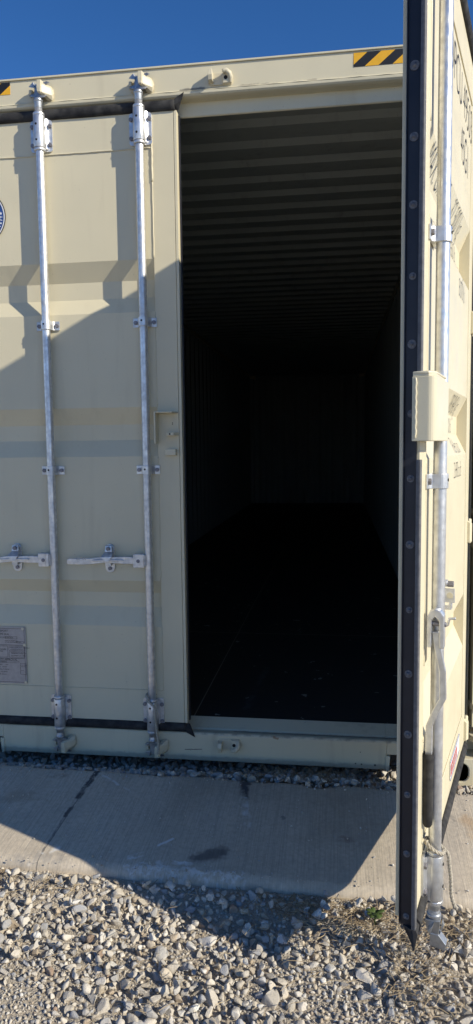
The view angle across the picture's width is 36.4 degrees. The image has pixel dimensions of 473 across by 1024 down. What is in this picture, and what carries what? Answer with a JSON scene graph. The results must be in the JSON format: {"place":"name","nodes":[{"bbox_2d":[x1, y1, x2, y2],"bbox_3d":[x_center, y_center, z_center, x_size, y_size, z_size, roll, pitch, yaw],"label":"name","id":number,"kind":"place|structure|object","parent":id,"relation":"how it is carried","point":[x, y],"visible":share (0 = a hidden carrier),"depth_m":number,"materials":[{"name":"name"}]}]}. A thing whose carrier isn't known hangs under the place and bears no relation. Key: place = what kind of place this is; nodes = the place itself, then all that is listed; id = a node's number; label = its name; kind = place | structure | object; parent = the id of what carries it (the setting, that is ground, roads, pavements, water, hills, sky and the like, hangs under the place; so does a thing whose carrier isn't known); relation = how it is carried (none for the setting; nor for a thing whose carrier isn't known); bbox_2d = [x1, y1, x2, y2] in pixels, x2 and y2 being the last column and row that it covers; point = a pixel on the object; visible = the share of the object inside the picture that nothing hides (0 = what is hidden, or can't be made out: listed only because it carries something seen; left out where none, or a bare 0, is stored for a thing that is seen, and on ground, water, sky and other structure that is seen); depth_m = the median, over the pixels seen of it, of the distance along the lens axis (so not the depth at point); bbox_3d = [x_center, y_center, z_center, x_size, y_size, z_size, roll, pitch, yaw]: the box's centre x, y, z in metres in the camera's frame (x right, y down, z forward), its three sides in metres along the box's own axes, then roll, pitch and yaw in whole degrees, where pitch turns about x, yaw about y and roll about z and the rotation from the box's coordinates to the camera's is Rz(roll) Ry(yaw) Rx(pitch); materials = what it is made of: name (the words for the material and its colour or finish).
{"place":"outdoors","nodes":[
{"label":"outdoors","id":0,"kind":"place"},
{"bbox_2d":[0,765,472,912],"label":"concrete path","id":1,"kind":"structure","parent":0,"point":[48,807],"depth_m":2.50,"materials":[{"name":"grey concrete"}]},
{"bbox_2d":[0,736,472,1023],"bbox_3d":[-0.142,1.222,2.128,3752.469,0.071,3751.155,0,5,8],"label":"ground","id":2,"kind":"structure","parent":0,"point":[278,1008],"depth_m":2.02,"materials":[{"name":"grey gravel"}]},
{"bbox_2d":[0,0,472,950],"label":"shipping container","id":3,"kind":"object","parent":2,"relation":"on","point":[236,410],"visible":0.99,"depth_m":3.07,"materials":[{"name":"beige metal"}]},
{"bbox_2d":[0,73,194,756],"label":"door","id":4,"kind":"structure","parent":3,"relation":"in","point":[94,581],"depth_m":3.02,"materials":[{"name":"beige paint"}]},
{"bbox_2d":[145,692,160,754],"bbox_3d":[-0.358,0.899,3.061,0.054,0.255,0.079,-2,5,-17],"label":"locking bar bracket","id":5,"kind":"object","parent":3,"relation":"hanging from","point":[154,718],"visible":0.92,"depth_m":3.04,"materials":[{"name":"silver metal"}]},
{"bbox_2d":[395,0,472,950],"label":"door","id":6,"kind":"structure","parent":3,"relation":"in","point":[435,524],"depth_m":1.79,"materials":[{"name":"beige paint"}]},
{"bbox_2d":[424,836,457,910],"bbox_3d":[0.535,0.957,1.894,0.087,0.191,0.058,3,7,37],"label":"rope","id":7,"kind":"object","parent":3,"relation":"attached to","point":[442,853],"visible":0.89,"depth_m":1.89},
{"bbox_2d":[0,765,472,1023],"bbox_3d":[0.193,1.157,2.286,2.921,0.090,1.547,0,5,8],"label":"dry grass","id":8,"kind":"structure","parent":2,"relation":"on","point":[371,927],"depth_m":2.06,"materials":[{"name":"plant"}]},
{"bbox_2d":[366,907,384,926],"bbox_3d":[0.403,1.198,2.109,0.053,0.053,0.051,2,6,28],"label":"weed","id":9,"kind":"object","parent":2,"relation":"on","point":[372,912],"visible":1,"depth_m":2.11,"materials":[{"name":"green plant"}]},
{"bbox_2d":[0,0,472,79],"label":"sky","id":10,"kind":"structure","parent":0,"point":[38,38],"materials":[{"name":"blue"}]}
]}

